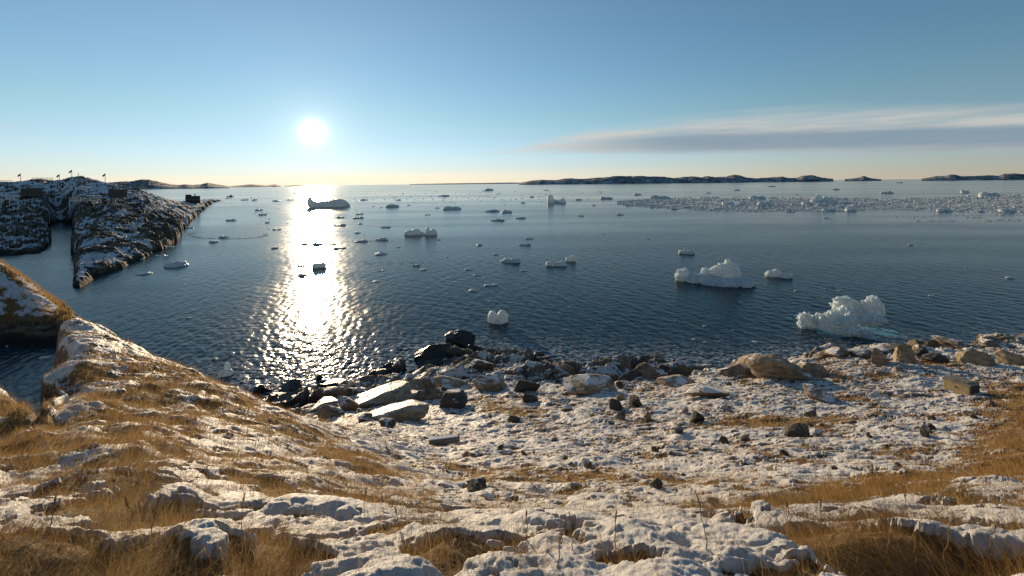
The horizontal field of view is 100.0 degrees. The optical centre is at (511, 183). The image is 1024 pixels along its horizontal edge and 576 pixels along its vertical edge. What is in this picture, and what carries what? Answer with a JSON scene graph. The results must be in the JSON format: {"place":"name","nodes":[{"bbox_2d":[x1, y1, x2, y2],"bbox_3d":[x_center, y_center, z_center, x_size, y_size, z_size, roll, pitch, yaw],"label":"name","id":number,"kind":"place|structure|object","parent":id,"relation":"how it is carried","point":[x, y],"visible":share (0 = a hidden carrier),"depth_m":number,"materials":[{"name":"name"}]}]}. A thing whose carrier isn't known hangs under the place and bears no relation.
{"place":"outdoors","nodes":[
{"label":"outdoors","id":0,"kind":"place"},
{"bbox_2d":[0,263,78,347],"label":"grassy point","id":1,"kind":"structure","parent":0,"point":[37,334],"depth_m":58.19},
{"bbox_2d":[0,260,74,324],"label":"grass","id":2,"kind":"structure","parent":1,"relation":"on","point":[54,299],"depth_m":60.95,"materials":[{"name":"plant"}]},
{"bbox_2d":[0,176,220,287],"bbox_3d":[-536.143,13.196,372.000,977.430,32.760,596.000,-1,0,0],"label":"headland","id":3,"kind":"structure","parent":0,"point":[109,235],"depth_m":169.33,"materials":[{"name":"stone"}]},
{"bbox_2d":[0,195,18,207],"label":"boardwalk deck","id":4,"kind":"structure","parent":3,"relation":"on","point":[9,197],"depth_m":212.07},
{"bbox_2d":[20,185,42,196],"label":"timber lookout","id":5,"kind":"object","parent":3,"relation":"on","point":[34,191],"visible":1,"depth_m":240.08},
{"bbox_2d":[108,186,126,197],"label":"timber lookout","id":6,"kind":"object","parent":3,"relation":"on","point":[116,193],"visible":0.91,"depth_m":235.03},
{"bbox_2d":[185,194,199,203],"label":"hut","id":7,"kind":"object","parent":3,"relation":"on","point":[189,198],"visible":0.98,"depth_m":384.07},
{"bbox_2d":[108,179,229,188],"bbox_3d":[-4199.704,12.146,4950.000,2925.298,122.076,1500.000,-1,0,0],"label":"mountains","id":8,"kind":"structure","parent":0,"point":[147,184],"depth_m":4490.56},
{"bbox_2d":[230,184,281,186],"bbox_3d":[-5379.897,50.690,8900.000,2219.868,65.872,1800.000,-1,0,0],"label":"mountains","id":9,"kind":"structure","parent":0,"point":[256,185],"depth_m":8338.80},
{"bbox_2d":[410,182,518,184],"bbox_3d":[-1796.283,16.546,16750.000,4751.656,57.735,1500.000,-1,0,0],"label":"hills","id":10,"kind":"structure","parent":0,"point":[466,183],"depth_m":16190.77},
{"bbox_2d":[0,179,1023,415],"bbox_3d":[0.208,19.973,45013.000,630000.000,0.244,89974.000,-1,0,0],"label":"sea","id":11,"kind":"structure","parent":0,"point":[342,315],"depth_m":92.21,"materials":[{"name":"liquid"}]},
{"bbox_2d":[163,261,188,267],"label":"ice floe","id":12,"kind":"object","parent":11,"relation":"in","point":[176,264],"visible":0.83,"depth_m":107.32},
{"bbox_2d":[218,362,233,376],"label":"ice chunk","id":13,"kind":"object","parent":11,"relation":"in","point":[227,370],"visible":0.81,"depth_m":45.28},
{"bbox_2d":[312,262,325,267],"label":"ice lump","id":14,"kind":"object","parent":11,"relation":"in","point":[318,265],"visible":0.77,"depth_m":104.34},
{"bbox_2d":[307,197,349,207],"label":"iceberg","id":15,"kind":"object","parent":11,"relation":"in","point":[311,203],"visible":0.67,"depth_m":390.62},
{"bbox_2d":[404,229,424,235],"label":"iceberg","id":16,"kind":"object","parent":11,"relation":"in","point":[413,232],"visible":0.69,"depth_m":168.70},
{"bbox_2d":[424,227,436,234],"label":"ice block","id":17,"kind":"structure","parent":11,"relation":"in","point":[428,231],"depth_m":168.29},
{"bbox_2d":[488,310,508,323],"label":"ice block","id":18,"kind":"object","parent":11,"relation":"in","point":[501,317],"depth_m":61.44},
{"bbox_2d":[504,258,520,262],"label":"ice floe","id":19,"kind":"object","parent":11,"relation":"in","point":[513,260],"visible":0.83,"depth_m":108.23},
{"bbox_2d":[547,195,556,202],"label":"iceberg","id":20,"kind":"object","parent":11,"relation":"in","point":[550,198],"visible":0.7,"depth_m":423.87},
{"bbox_2d":[546,261,566,265],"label":"ice floe","id":21,"kind":"object","parent":11,"relation":"in","point":[560,263],"visible":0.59,"depth_m":103.14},
{"bbox_2d":[565,255,575,261],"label":"ice lump","id":22,"kind":"object","parent":11,"relation":"in","point":[571,258],"visible":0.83,"depth_m":109.03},
{"bbox_2d":[187,191,1010,353],"bbox_3d":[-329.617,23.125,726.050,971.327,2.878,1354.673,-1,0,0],"label":"brash ice","id":23,"kind":"structure","parent":11,"relation":"in","point":[388,241],"depth_m":169.25,"materials":[{"name":"ice"}]},
{"bbox_2d":[650,195,669,198],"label":"ice block","id":24,"kind":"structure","parent":11,"relation":"in","point":[657,196],"depth_m":510.81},
{"bbox_2d":[678,249,694,253],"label":"ice floe","id":25,"kind":"object","parent":11,"relation":"in","point":[684,251],"visible":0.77,"depth_m":118.40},
{"bbox_2d":[675,259,756,287],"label":"iceberg","id":26,"kind":"object","parent":11,"relation":"in","point":[727,273],"visible":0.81,"depth_m":83.86,"materials":[{"name":"ice"}]},
{"bbox_2d":[757,201,772,204],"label":"ice block","id":27,"kind":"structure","parent":11,"relation":"in","point":[763,203],"depth_m":347.50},
{"bbox_2d":[765,268,793,278],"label":"ice block","id":28,"kind":"object","parent":11,"relation":"in","point":[776,272],"depth_m":88.69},
{"bbox_2d":[616,193,1023,221],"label":"brash ice","id":29,"kind":"structure","parent":11,"relation":"in","point":[959,199],"depth_m":349.94,"materials":[{"name":"ice"}]},
{"bbox_2d":[810,195,837,202],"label":"ice block","id":30,"kind":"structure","parent":11,"relation":"in","point":[820,199],"depth_m":372.01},
{"bbox_2d":[788,295,907,339],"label":"iceberg","id":31,"kind":"object","parent":11,"relation":"in","point":[845,316],"visible":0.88,"depth_m":56.46,"materials":[{"name":"ice"}]},
{"bbox_2d":[936,208,952,211],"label":"ice block","id":32,"kind":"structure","parent":11,"relation":"in","point":[943,210],"depth_m":261.02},
{"bbox_2d":[978,192,1000,196],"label":"ice block","id":33,"kind":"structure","parent":11,"relation":"in","point":[983,194],"depth_m":464.40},
{"bbox_2d":[998,208,1014,211],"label":"ice block","id":34,"kind":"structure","parent":11,"relation":"in","point":[1005,210],"depth_m":252.36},
{"bbox_2d":[0,317,1023,575],"bbox_3d":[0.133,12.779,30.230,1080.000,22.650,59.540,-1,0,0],"label":"ground","id":35,"kind":"structure","parent":0,"point":[508,363],"depth_m":11.04,"materials":[{"name":"snow"}]},
{"bbox_2d":[151,494,161,537],"bbox_3d":[-2.019,1.896,2.438,0.057,0.273,0.019,-1,0,-6],"label":"dry stalk","id":36,"kind":"object","parent":35,"relation":"on","point":[159,498],"visible":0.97,"depth_m":2.44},
{"bbox_2d":[252,384,272,394],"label":"boulder","id":37,"kind":"object","parent":35,"relation":"on","point":[260,389],"visible":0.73,"depth_m":41.20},
{"bbox_2d":[278,378,301,391],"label":"boulder","id":38,"kind":"object","parent":35,"relation":"on","point":[292,385],"visible":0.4,"depth_m":41.06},
{"bbox_2d":[307,396,337,412],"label":"boulder","id":39,"kind":"object","parent":35,"relation":"on","point":[329,400],"visible":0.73,"depth_m":32.49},
{"bbox_2d":[316,405,343,419],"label":"boulder","id":40,"kind":"object","parent":35,"relation":"on","point":[327,411],"visible":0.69,"depth_m":27.93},
{"bbox_2d":[323,378,345,387],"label":"boulder","id":41,"kind":"object","parent":35,"relation":"on","point":[331,382],"visible":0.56,"depth_m":42.34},
{"bbox_2d":[340,397,358,410],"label":"boulder","id":42,"kind":"object","parent":35,"relation":"on","point":[348,403],"visible":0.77,"depth_m":29.57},
{"bbox_2d":[358,413,372,422],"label":"boulder","id":43,"kind":"object","parent":35,"relation":"on","point":[365,417],"visible":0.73,"depth_m":24.72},
{"bbox_2d":[355,380,411,407],"bbox_3d":[-9.796,16.078,32.421,4.337,1.145,2.386,-6,10,-32],"label":"boulder","id":44,"kind":"object","parent":35,"relation":"on","point":[388,393],"visible":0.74,"depth_m":32.04,"materials":[{"name":"stone"}]},
{"bbox_2d":[378,418,395,427],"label":"boulder","id":45,"kind":"object","parent":35,"relation":"on","point":[387,422],"visible":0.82,"depth_m":23.02,"materials":[{"name":"stone"}]},
{"bbox_2d":[372,399,428,420],"bbox_3d":[-6.851,13.858,26.118,3.556,1.152,1.956,1,1,-13],"label":"boulder","id":46,"kind":"object","parent":35,"relation":"on","point":[412,410],"visible":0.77,"depth_m":25.52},
{"bbox_2d":[398,390,417,400],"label":"boulder","id":47,"kind":"object","parent":35,"relation":"on","point":[409,395],"visible":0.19,"depth_m":32.34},
{"bbox_2d":[398,379,426,390],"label":"boulder","id":48,"kind":"object","parent":35,"relation":"on","point":[417,384],"visible":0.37,"depth_m":37.23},
{"bbox_2d":[412,388,443,400],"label":"boulder","id":49,"kind":"object","parent":35,"relation":"on","point":[429,394],"visible":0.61,"depth_m":31.89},
{"bbox_2d":[414,343,453,363],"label":"boulder","id":50,"kind":"object","parent":35,"relation":"on","point":[431,351],"visible":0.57,"depth_m":48.37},
{"bbox_2d":[424,358,443,366],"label":"boulder","id":51,"kind":"object","parent":35,"relation":"on","point":[438,362],"visible":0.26,"depth_m":46.83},
{"bbox_2d":[429,434,459,445],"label":"timber beam","id":52,"kind":"structure","parent":35,"relation":"on","point":[446,439],"depth_m":19.17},
{"bbox_2d":[434,375,467,388],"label":"boulder","id":53,"kind":"object","parent":35,"relation":"on","point":[441,381],"visible":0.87,"depth_m":35.25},
{"bbox_2d":[439,388,467,408],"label":"boulder","id":54,"kind":"object","parent":35,"relation":"on","point":[456,398],"visible":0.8,"depth_m":28.70,"materials":[{"name":"stone"}]},
{"bbox_2d":[445,330,475,348],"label":"boulder","id":55,"kind":"object","parent":35,"relation":"on","point":[463,339],"visible":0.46,"depth_m":52.42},
{"bbox_2d":[466,344,485,351],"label":"boulder","id":56,"kind":"object","parent":35,"relation":"on","point":[475,348],"visible":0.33,"depth_m":49.65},
{"bbox_2d":[467,477,486,491],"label":"boulder","id":57,"kind":"object","parent":35,"relation":"on","point":[474,483],"visible":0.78,"depth_m":8.86,"materials":[{"name":"stone"}]},
{"bbox_2d":[469,359,495,370],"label":"boulder","id":58,"kind":"object","parent":35,"relation":"on","point":[481,365],"visible":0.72,"depth_m":39.81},
{"bbox_2d":[484,492,493,500],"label":"boulder","id":59,"kind":"object","parent":35,"relation":"on","point":[487,494],"visible":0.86,"depth_m":7.54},
{"bbox_2d":[473,374,506,391],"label":"boulder","id":60,"kind":"object","parent":35,"relation":"on","point":[491,382],"visible":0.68,"depth_m":34.19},
{"bbox_2d":[0,316,1023,575],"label":"grass","id":61,"kind":"structure","parent":35,"relation":"on","point":[126,564],"depth_m":5.08,"materials":[{"name":"plant"}]},
{"bbox_2d":[508,415,520,421],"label":"boulder","id":62,"kind":"object","parent":35,"relation":"on","point":[512,418],"visible":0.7,"depth_m":23.98,"materials":[{"name":"stone"}]},
{"bbox_2d":[513,379,539,391],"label":"boulder","id":63,"kind":"object","parent":35,"relation":"on","point":[521,385],"visible":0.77,"depth_m":32.62,"materials":[{"name":"stone"}]},
{"bbox_2d":[522,394,537,402],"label":"boulder","id":64,"kind":"object","parent":35,"relation":"on","point":[527,398],"visible":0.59,"depth_m":29.64,"materials":[{"name":"stone"}]},
{"bbox_2d":[557,528,563,567],"bbox_3d":[0.229,1.744,2.040,0.032,0.215,0.015,-1,0,19],"label":"dry stalk","id":65,"kind":"object","parent":35,"relation":"on","point":[560,537],"visible":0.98,"depth_m":2.04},
{"bbox_2d":[561,402,572,410],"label":"boulder","id":66,"kind":"object","parent":35,"relation":"on","point":[567,407],"visible":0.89,"depth_m":26.27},
{"bbox_2d":[561,363,574,370],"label":"boulder","id":67,"kind":"object","parent":35,"relation":"on","point":[564,366],"visible":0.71,"depth_m":38.68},
{"bbox_2d":[568,482,574,491],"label":"boulder","id":68,"kind":"object","parent":35,"relation":"on","point":[571,485],"visible":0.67,"depth_m":9.97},
{"bbox_2d":[582,457,591,468],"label":"boulder","id":69,"kind":"object","parent":35,"relation":"on","point":[586,462],"visible":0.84,"depth_m":13.07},
{"bbox_2d":[563,374,616,395],"bbox_3d":[5.851,15.221,32.172,4.228,1.208,2.326,-1,2,15],"label":"boulder","id":70,"kind":"object","parent":35,"relation":"on","point":[583,384],"visible":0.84,"depth_m":31.97,"materials":[{"name":"stone"}]},
{"bbox_2d":[609,398,621,410],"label":"boulder","id":71,"kind":"object","parent":35,"relation":"on","point":[615,404],"visible":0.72,"depth_m":26.59,"materials":[{"name":"stone"}]},
{"bbox_2d":[615,411,625,419],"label":"boulder","id":72,"kind":"object","parent":35,"relation":"on","point":[621,415],"visible":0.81,"depth_m":23.68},
{"bbox_2d":[616,393,624,399],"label":"boulder","id":73,"kind":"object","parent":35,"relation":"on","point":[620,396],"visible":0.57,"depth_m":29.14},
{"bbox_2d":[612,354,631,370],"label":"boulder","id":74,"kind":"object","parent":35,"relation":"on","point":[620,361],"visible":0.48,"depth_m":40.77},
{"bbox_2d":[618,370,640,381],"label":"boulder","id":75,"kind":"object","parent":35,"relation":"on","point":[629,376],"visible":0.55,"depth_m":36.62,"materials":[{"name":"stone"}]},
{"bbox_2d":[629,395,641,407],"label":"boulder","id":76,"kind":"object","parent":35,"relation":"on","point":[635,401],"visible":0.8,"depth_m":26.94,"materials":[{"name":"stone"}]},
{"bbox_2d":[630,356,648,367],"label":"boulder","id":77,"kind":"object","parent":35,"relation":"on","point":[635,361],"visible":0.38,"depth_m":44.01,"materials":[{"name":"stone"}]},
{"bbox_2d":[643,411,650,419],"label":"boulder","id":78,"kind":"object","parent":35,"relation":"on","point":[647,415],"visible":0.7,"depth_m":23.35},
{"bbox_2d":[634,362,668,379],"bbox_3d":[11.807,16.163,36.396,2.782,1.781,1.482,-1,0,11],"label":"boulder","id":79,"kind":"object","parent":35,"relation":"on","point":[647,371],"visible":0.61,"depth_m":36.08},
{"bbox_2d":[649,477,662,488],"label":"boulder","id":80,"kind":"object","parent":35,"relation":"on","point":[658,482],"visible":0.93,"depth_m":9.12,"materials":[{"name":"stone"}]},
{"bbox_2d":[658,364,672,371],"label":"boulder","id":81,"kind":"object","parent":35,"relation":"on","point":[665,368],"visible":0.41,"depth_m":39.81,"materials":[{"name":"stone"}]},
{"bbox_2d":[656,374,695,387],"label":"boulder","id":82,"kind":"object","parent":35,"relation":"on","point":[677,380],"visible":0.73,"depth_m":33.17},
{"bbox_2d":[668,368,687,376],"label":"boulder","id":83,"kind":"object","parent":35,"relation":"on","point":[676,371],"visible":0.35,"depth_m":35.79,"materials":[{"name":"stone"}]},
{"bbox_2d":[674,426,682,433],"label":"boulder","id":84,"kind":"object","parent":35,"relation":"on","point":[678,429],"visible":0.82,"depth_m":19.15,"materials":[{"name":"stone"}]},
{"bbox_2d":[689,410,704,421],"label":"boulder","id":85,"kind":"object","parent":35,"relation":"on","point":[695,416],"visible":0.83,"depth_m":21.79,"materials":[{"name":"stone"}]},
{"bbox_2d":[695,491,707,548],"bbox_3d":[0.972,1.740,2.210,0.060,0.325,0.014,-1,0,0],"label":"dry stalk","id":86,"kind":"object","parent":35,"relation":"on","point":[698,499],"visible":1,"depth_m":2.21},
{"bbox_2d":[682,382,729,397],"bbox_3d":[12.525,13.476,27.814,2.864,0.866,1.575,-6,-4,24],"label":"boulder","id":87,"kind":"object","parent":35,"relation":"on","point":[701,389],"visible":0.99,"depth_m":27.40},
{"bbox_2d":[719,435,727,443],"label":"boulder","id":88,"kind":"object","parent":35,"relation":"on","point":[723,439],"visible":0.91,"depth_m":17.27,"materials":[{"name":"stone"}]},
{"bbox_2d":[719,364,751,376],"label":"boulder","id":89,"kind":"object","parent":35,"relation":"on","point":[735,370],"visible":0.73,"depth_m":33.62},
{"bbox_2d":[740,435,749,441],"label":"boulder","id":90,"kind":"object","parent":35,"relation":"on","point":[744,438],"visible":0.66,"depth_m":17.11,"materials":[{"name":"stone"}]},
{"bbox_2d":[737,353,762,369],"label":"boulder","id":91,"kind":"object","parent":35,"relation":"on","point":[742,359],"visible":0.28,"depth_m":36.27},
{"bbox_2d":[745,353,813,380],"bbox_3d":[19.819,13.780,31.778,4.698,2.376,2.584,5,-2,19],"label":"boulder","id":92,"kind":"object","parent":35,"relation":"on","point":[768,366],"visible":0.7,"depth_m":31.02,"materials":[{"name":"stone"}]},
{"bbox_2d":[784,423,809,437],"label":"boulder","id":93,"kind":"object","parent":35,"relation":"on","point":[793,430],"visible":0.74,"depth_m":17.42,"materials":[{"name":"stone"}]},
{"bbox_2d":[803,406,816,416],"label":"boulder","id":94,"kind":"object","parent":35,"relation":"on","point":[810,411],"visible":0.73,"depth_m":22.18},
{"bbox_2d":[797,362,826,377],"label":"boulder","id":95,"kind":"object","parent":35,"relation":"on","point":[814,370],"visible":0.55,"depth_m":31.22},
{"bbox_2d":[809,428,822,437],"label":"boulder","id":96,"kind":"object","parent":35,"relation":"on","point":[815,432],"visible":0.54,"depth_m":17.98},
{"bbox_2d":[802,384,838,402],"bbox_3d":[18.174,12.579,25.312,1.812,0.965,0.997,3,2,37],"label":"boulder","id":97,"kind":"object","parent":35,"relation":"on","point":[813,391],"visible":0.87,"depth_m":25.24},
{"bbox_2d":[824,346,849,356],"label":"boulder","id":98,"kind":"object","parent":35,"relation":"on","point":[837,351],"visible":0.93,"depth_m":36.22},
{"bbox_2d":[849,348,871,357],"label":"boulder","id":99,"kind":"object","parent":35,"relation":"on","point":[861,353],"visible":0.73,"depth_m":35.47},
{"bbox_2d":[871,347,888,364],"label":"boulder","id":100,"kind":"object","parent":35,"relation":"on","point":[879,357],"visible":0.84,"depth_m":33.12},
{"bbox_2d":[869,343,898,354],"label":"boulder","id":101,"kind":"object","parent":35,"relation":"on","point":[886,348],"visible":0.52,"depth_m":37.93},
{"bbox_2d":[886,529,892,566],"bbox_3d":[2.102,2.044,2.390,0.034,0.242,0.020,-1,0,0],"label":"dry stalk","id":102,"kind":"object","parent":35,"relation":"on","point":[890,535],"visible":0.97,"depth_m":2.39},
{"bbox_2d":[892,365,902,371],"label":"boulder","id":103,"kind":"object","parent":35,"relation":"on","point":[897,368],"visible":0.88,"depth_m":31.37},
{"bbox_2d":[893,342,916,363],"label":"boulder","id":104,"kind":"object","parent":35,"relation":"on","point":[903,352],"visible":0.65,"depth_m":32.96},
{"bbox_2d":[914,348,929,356],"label":"boulder","id":105,"kind":"object","parent":35,"relation":"on","point":[919,352],"visible":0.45,"depth_m":34.94,"materials":[{"name":"stone"}]},
{"bbox_2d":[919,423,928,437],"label":"boulder","id":106,"kind":"object","parent":35,"relation":"on","point":[924,429],"visible":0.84,"depth_m":16.62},
{"bbox_2d":[926,412,936,419],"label":"boulder","id":107,"kind":"object","parent":35,"relation":"on","point":[929,416],"visible":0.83,"depth_m":20.41,"materials":[{"name":"stone"}]},
{"bbox_2d":[921,352,948,362],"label":"boulder","id":108,"kind":"object","parent":35,"relation":"on","point":[935,357],"visible":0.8,"depth_m":33.66,"materials":[{"name":"stone"}]},
{"bbox_2d":[931,335,965,349],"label":"boulder","id":109,"kind":"object","parent":35,"relation":"on","point":[950,343],"visible":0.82,"depth_m":39.99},
{"bbox_2d":[943,513,955,567],"bbox_3d":[2.412,1.981,2.373,0.067,0.335,0.017,-1,0,8],"label":"dry stalk","id":110,"kind":"object","parent":35,"relation":"on","point":[950,523],"visible":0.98,"depth_m":2.37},
{"bbox_2d":[942,375,979,394],"bbox_3d":[26.623,11.995,25.478,0.907,0.706,1.286,-1,0,-19],"label":"wooden box","id":111,"kind":"object","parent":35,"relation":"on","point":[955,383],"visible":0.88,"depth_m":25.25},
{"bbox_2d":[955,350,996,365],"bbox_3d":[35.238,13.424,32.581,2.261,1.608,1.244,7,5,44],"label":"boulder","id":112,"kind":"object","parent":35,"relation":"on","point":[975,357],"visible":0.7,"depth_m":32.39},
{"bbox_2d":[984,400,995,406],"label":"boulder","id":113,"kind":"object","parent":35,"relation":"on","point":[988,402],"visible":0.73,"depth_m":22.07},
{"bbox_2d":[987,518,997,555],"bbox_3d":[2.626,1.958,2.344,0.059,0.266,0.015,-1,0,0],"label":"dry stalk","id":114,"kind":"object","parent":35,"relation":"on","point":[994,529],"visible":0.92,"depth_m":2.34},
{"bbox_2d":[977,339,1016,348],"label":"boulder","id":115,"kind":"object","parent":35,"relation":"on","point":[991,343],"visible":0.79,"depth_m":38.58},
{"bbox_2d":[994,349,1023,365],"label":"boulder","id":116,"kind":"object","parent":35,"relation":"on","point":[1008,357],"visible":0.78,"depth_m":32.17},
{"bbox_2d":[0,0,1023,185],"label":"sky","id":117,"kind":"structure","parent":0,"point":[176,92],"materials":[{"name":"blue"}]},
{"bbox_2d":[519,175,832,184],"bbox_3d":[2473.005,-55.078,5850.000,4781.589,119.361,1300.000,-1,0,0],"label":"hills","id":118,"kind":"structure","parent":0,"point":[657,179],"depth_m":5410.10,"materials":[{"name":"stone"}]},
{"bbox_2d":[845,176,881,180],"bbox_3d":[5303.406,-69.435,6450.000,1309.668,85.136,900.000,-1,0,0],"label":"hills","id":119,"kind":"structure","parent":0,"point":[863,178],"depth_m":6167.54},
{"bbox_2d":[922,173,1023,180],"bbox_3d":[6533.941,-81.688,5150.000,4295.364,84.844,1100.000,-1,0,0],"label":"hills","id":120,"kind":"structure","parent":0,"point":[1011,176],"depth_m":4778.94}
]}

